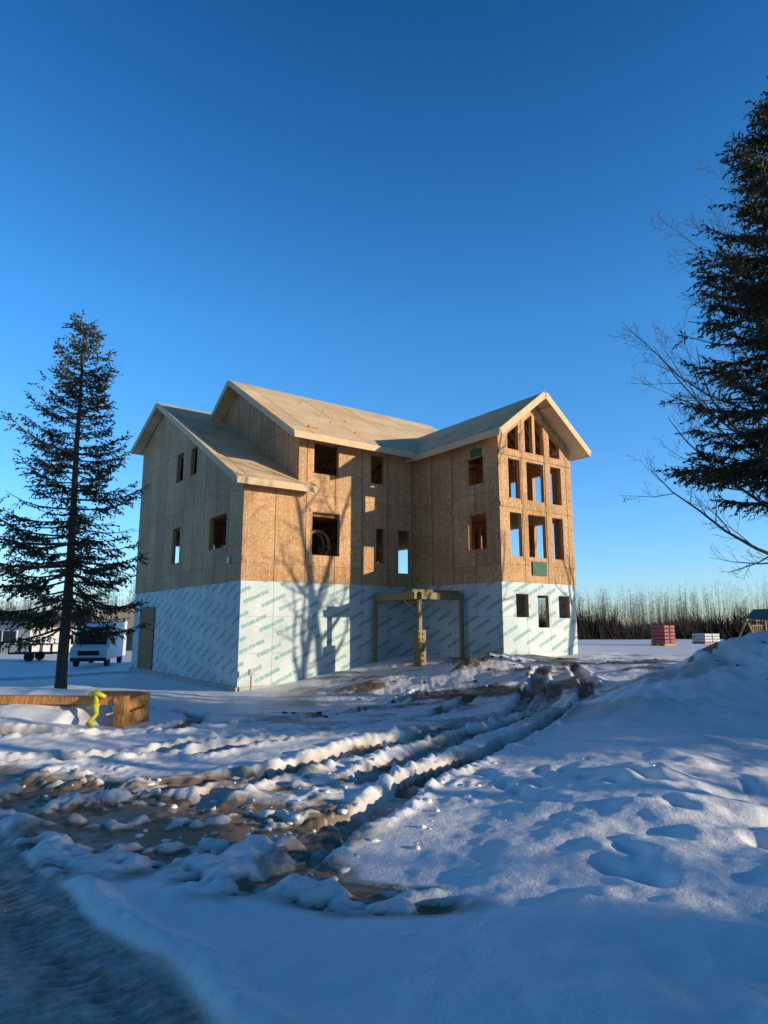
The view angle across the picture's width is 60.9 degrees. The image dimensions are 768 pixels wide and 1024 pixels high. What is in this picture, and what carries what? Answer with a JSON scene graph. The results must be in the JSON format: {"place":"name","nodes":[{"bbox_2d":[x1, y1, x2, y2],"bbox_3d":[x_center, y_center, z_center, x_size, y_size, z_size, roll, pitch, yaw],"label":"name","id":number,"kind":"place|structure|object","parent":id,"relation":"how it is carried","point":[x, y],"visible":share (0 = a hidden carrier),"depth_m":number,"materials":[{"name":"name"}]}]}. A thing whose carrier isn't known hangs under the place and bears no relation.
{"place":"outdoors","nodes":[
{"label":"outdoors","id":0,"kind":"place"},
{"bbox_2d":[180,462,482,554],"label":"interior panels","id":1,"kind":"object","parent":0,"point":[473,477],"visible":0.02,"depth_m":27.58,"materials":[{"name":"brown wood"}]},
{"bbox_2d":[176,513,558,594],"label":"floor decks","id":2,"kind":"object","parent":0,"point":[319,521],"visible":0.12,"depth_m":26.38,"materials":[{"name":"brown wood"}]},
{"bbox_2d":[312,530,330,555],"bbox_3d":[-2.681,1.729,24.841,1.400,2.082,0.800,7,-12,-35],"label":"cable spool","id":3,"kind":"object","parent":2,"relation":"on","point":[322,540],"visible":0.38,"depth_m":24.99},
{"bbox_2d":[213,420,555,562],"bbox_3d":[-2.311,-0.862,29.013,11.350,8.595,16.380,7,-12,-35],"label":"interior framing","id":4,"kind":"object","parent":2,"relation":"on","point":[320,469],"visible":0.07,"depth_m":26.39,"materials":[{"name":"brown wood"}]},
{"bbox_2d":[0,625,767,1023],"bbox_3d":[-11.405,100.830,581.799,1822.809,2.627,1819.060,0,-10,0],"label":"ground","id":5,"kind":"structure","parent":0,"point":[594,867],"depth_m":4.86,"materials":[{"name":"white snow"}]},
{"bbox_2d":[8,643,69,661],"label":"utility trailer","id":6,"kind":"object","parent":5,"relation":"on","point":[29,655],"visible":0.72,"depth_m":46.59,"materials":[{"name":"black metal"}]},
{"bbox_2d":[0,613,87,653],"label":"neighbour bungalow","id":7,"kind":"object","parent":5,"relation":"on","point":[8,633],"visible":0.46,"depth_m":58.75,"materials":[{"name":"white"}]},
{"bbox_2d":[0,631,15,650],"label":"windows and door","id":8,"kind":"structure","parent":7,"relation":"in","point":[6,634],"depth_m":58.66,"materials":[{"name":"grey glass"}]},
{"bbox_2d":[0,688,149,727],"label":"timber planter","id":9,"kind":"object","parent":5,"relation":"on","point":[89,708],"visible":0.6,"depth_m":10.93,"materials":[{"name":"brown wood"}]},
{"bbox_2d":[0,310,153,688],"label":"spruce tree","id":10,"kind":"object","parent":5,"relation":"on","point":[72,563],"visible":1,"depth_m":19.95,"materials":[{"name":"green plant"}]},
{"bbox_2d":[69,621,126,666],"bbox_3d":[-18.351,8.459,42.240,2.540,2.744,6.540,2,-10,-12],"label":"delivery van","id":11,"kind":"object","parent":5,"relation":"on","point":[107,650],"visible":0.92,"depth_m":39.87,"materials":[{"name":"white paint"}]},
{"bbox_2d":[98,602,134,650],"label":"neighbour garage","id":12,"kind":"structure","parent":5,"relation":"on","point":[130,624],"depth_m":64.92,"materials":[{"name":"beige"}]},
{"bbox_2d":[126,631,132,650],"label":"windows and door","id":13,"kind":"structure","parent":12,"relation":"in","point":[129,641],"depth_m":64.70,"materials":[{"name":"grey glass"}]},
{"bbox_2d":[131,580,244,686],"bbox_3d":[-8.416,5.241,26.619,0.160,4.238,12.640,7,-12,-35],"label":"foundation side","id":14,"kind":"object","parent":5,"relation":"on","point":[198,632],"visible":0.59,"depth_m":24.52,"materials":[{"name":"white plastic"}]},
{"bbox_2d":[137,607,154,669],"bbox_3d":[-10.865,5.729,29.809,0.048,2.750,2.200,7,-12,-35],"label":"boarded door","id":15,"kind":"structure","parent":14,"relation":"attached to","point":[145,649],"depth_m":29.65,"materials":[{"name":"brown wood"}]},
{"bbox_2d":[135,415,247,593],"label":"side wall","id":16,"kind":"structure","parent":14,"relation":"on","point":[191,506],"depth_m":27.14,"materials":[{"name":"brown wood"}]},
{"bbox_2d":[226,556,230,563],"bbox_3d":[-5.390,1.671,22.713,0.080,0.292,0.300,7,-12,-35],"label":"round vent","id":17,"kind":"object","parent":16,"relation":"attached to","point":[228,560],"visible":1,"depth_m":22.65,"materials":[{"name":"grey metal"}]},
{"bbox_2d":[129,667,278,691],"bbox_3d":[-5.467,7.306,28.378,7.560,0.760,12.760,7,-12,-35],"label":"footing","id":18,"kind":"object","parent":5,"relation":"on","point":[186,679],"visible":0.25,"depth_m":24.17,"materials":[{"name":"concrete"}]},
{"bbox_2d":[248,669,253,690],"bbox_3d":[-4.294,5.605,21.067,0.160,1.050,0.100,7,-12,-35],"label":"service stake","id":19,"kind":"object","parent":5,"relation":"on","point":[250,672],"visible":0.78,"depth_m":21.08,"materials":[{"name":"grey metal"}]},
{"bbox_2d":[242,580,416,686],"bbox_3d":[-1.676,4.762,23.818,7.468,4.238,0.160,7,-12,-35],"label":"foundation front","id":20,"kind":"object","parent":5,"relation":"on","point":[294,631],"visible":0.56,"depth_m":23.27,"materials":[{"name":"white plastic"}]},
{"bbox_2d":[245,437,415,586],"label":"front wall","id":21,"kind":"structure","parent":20,"relation":"on","point":[279,537],"depth_m":24.48,"materials":[{"name":"brown wood"}]},
{"bbox_2d":[195,393,296,478],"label":"gable wall","id":22,"kind":"structure","parent":21,"relation":"attached to","point":[253,425],"depth_m":26.58,"materials":[{"name":"brown wood"}]},
{"bbox_2d":[310,433,572,562],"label":"window posts and bands","id":23,"kind":"object","parent":21,"relation":"attached to","point":[524,506],"visible":1,"depth_m":24.00,"materials":[{"name":"brown wood"}]},
{"bbox_2d":[4,662,715,910],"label":"snow chunks","id":24,"kind":"object","parent":5,"relation":"on","point":[293,816],"visible":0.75,"depth_m":5.65,"materials":[{"name":"white snow"}]},
{"bbox_2d":[0,572,767,639],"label":"distant treeline","id":25,"kind":"object","parent":5,"relation":"on","point":[601,626],"visible":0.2,"depth_m":109.50,"materials":[{"name":"brown plant"}]},
{"bbox_2d":[373,589,464,661],"bbox_3d":[1.206,4.505,23.921,2.300,3.180,2.950,7,-12,-35],"label":"deck frame","id":26,"kind":"object","parent":5,"relation":"on","point":[419,596],"visible":0.91,"depth_m":23.47,"materials":[{"name":"brown wood"}]},
{"bbox_2d":[413,630,425,666],"bbox_3d":[1.219,4.755,22.294,0.340,1.438,0.340,7,-12,-35],"label":"cribbing stack","id":27,"kind":"object","parent":5,"relation":"on","point":[419,648],"visible":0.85,"depth_m":22.21,"materials":[{"name":"beige wood"}]},
{"bbox_2d":[417,581,499,657],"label":"foundation wing side","id":28,"kind":"structure","parent":5,"relation":"on","point":[440,622],"depth_m":23.66,"materials":[{"name":"white plastic"}]},
{"bbox_2d":[415,436,497,586],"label":"wing side wall","id":29,"kind":"structure","parent":28,"relation":"on","point":[450,501],"depth_m":24.72,"materials":[{"name":"brown wood"}]},
{"bbox_2d":[371,393,587,474],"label":"wing roof","id":30,"kind":"structure","parent":29,"relation":"on","point":[493,419],"depth_m":25.34,"materials":[{"name":"beige wood"}]},
{"bbox_2d":[470,447,546,575],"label":"green boards","id":31,"kind":"object","parent":29,"relation":"attached to","point":[539,568],"visible":1,"depth_m":23.63,"materials":[{"name":"green wood"}]},
{"bbox_2d":[282,629,767,717],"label":"dirt clods","id":32,"kind":"object","parent":5,"relation":"on","point":[489,669],"visible":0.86,"depth_m":18.58,"materials":[{"name":"brown soil"}]},
{"bbox_2d":[498,581,577,655],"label":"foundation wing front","id":33,"kind":"structure","parent":5,"relation":"on","point":[557,636],"depth_m":23.18,"materials":[{"name":"white plastic"}]},
{"bbox_2d":[494,407,575,584],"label":"wing gable wall","id":34,"kind":"structure","parent":33,"relation":"on","point":[511,568],"depth_m":23.98,"materials":[{"name":"brown wood"}]},
{"bbox_2d":[516,595,566,617],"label":"foundation wing","id":35,"kind":"structure","parent":5,"relation":"on","point":[520,605],"depth_m":26.35,"materials":[{"name":"white plastic"}]},
{"bbox_2d":[483,455,560,559],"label":"wing right wall","id":36,"kind":"structure","parent":35,"relation":"on","point":[532,472],"depth_m":26.43,"materials":[{"name":"brown wood"}]},
{"bbox_2d":[650,625,676,645],"bbox_3d":[14.905,6.588,34.891,0.772,1.066,1.100,4,-10,-20],"label":"wrapped pallet","id":37,"kind":"object","parent":5,"relation":"on","point":[659,637],"visible":1,"depth_m":34.55,"materials":[{"name":"red plastic"}]},
{"bbox_2d":[608,159,767,521],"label":"bare tree","id":38,"kind":"object","parent":5,"relation":"on","point":[710,396],"visible":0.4,"depth_m":16.98,"materials":[{"name":"brown plant"}]},
{"bbox_2d":[619,249,767,578],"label":"bare tree","id":39,"kind":"object","parent":5,"relation":"on","point":[744,540],"visible":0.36,"depth_m":15.07,"materials":[{"name":"brown plant"}]},
{"bbox_2d":[692,633,719,643],"bbox_3d":[19.600,7.714,39.769,1.201,0.618,1.100,4,-10,-20],"label":"wrapped pallet","id":40,"kind":"object","parent":5,"relation":"on","point":[704,638],"visible":0.94,"depth_m":39.41,"materials":[{"name":"white plastic"}]},
{"bbox_2d":[655,76,767,519],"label":"spruce tree","id":41,"kind":"object","parent":5,"relation":"on","point":[724,476],"visible":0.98,"depth_m":13.98,"materials":[{"name":"green plant"}]},
{"bbox_2d":[738,609,767,636],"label":"wooden playset","id":42,"kind":"object","parent":5,"relation":"on","point":[754,615],"visible":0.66,"depth_m":44.35,"materials":[{"name":"brown wood"}]},
{"bbox_3d":[-6.989,6.708,35.203,12.100,4.238,0.160,7,-12,-35],"label":"foundation back","id":43,"kind":"object","parent":5,"relation":"on","visible":0},
{"bbox_2d":[176,457,183,546],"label":"back wall","id":44,"kind":"structure","parent":43,"relation":"on","point":[182,462],"depth_m":34.12,"materials":[{"name":"brown wood"}]},
{"bbox_2d":[0,0,767,624],"label":"sky","id":45,"kind":"structure","parent":0,"point":[436,214],"materials":[{"name":"blue"}]},
{"bbox_3d":[1.667,6.451,33.699,0.160,4.238,12.600,7,-12,-35],"label":"foundation","id":46,"kind":"object","parent":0,"visible":0},
{"bbox_2d":[378,480,483,562],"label":"wall","id":47,"kind":"structure","parent":46,"relation":"on","point":[380,555],"depth_m":36.80,"materials":[{"name":"brown wood"}]},
{"bbox_2d":[194,381,482,483],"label":"roof","id":48,"kind":"structure","parent":47,"relation":"on","point":[291,410],"depth_m":28.80,"materials":[{"name":"beige wood"}]},
{"bbox_2d":[132,403,314,485],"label":"roof","id":49,"kind":"structure","parent":48,"relation":"attached to","point":[235,452],"depth_m":26.30,"materials":[{"name":"beige wood"}]},
{"bbox_2d":[300,402,365,434],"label":"roof cleats","id":50,"kind":"object","parent":48,"relation":"on","point":[312,426],"visible":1,"depth_m":26.99,"materials":[{"name":"brown wood"}]},
{"bbox_2d":[131,379,590,492],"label":"fascia boards","id":51,"kind":"object","parent":48,"relation":"attached to","point":[290,430],"visible":0.92,"depth_m":24.28,"materials":[{"name":"beige wood"}]}
]}

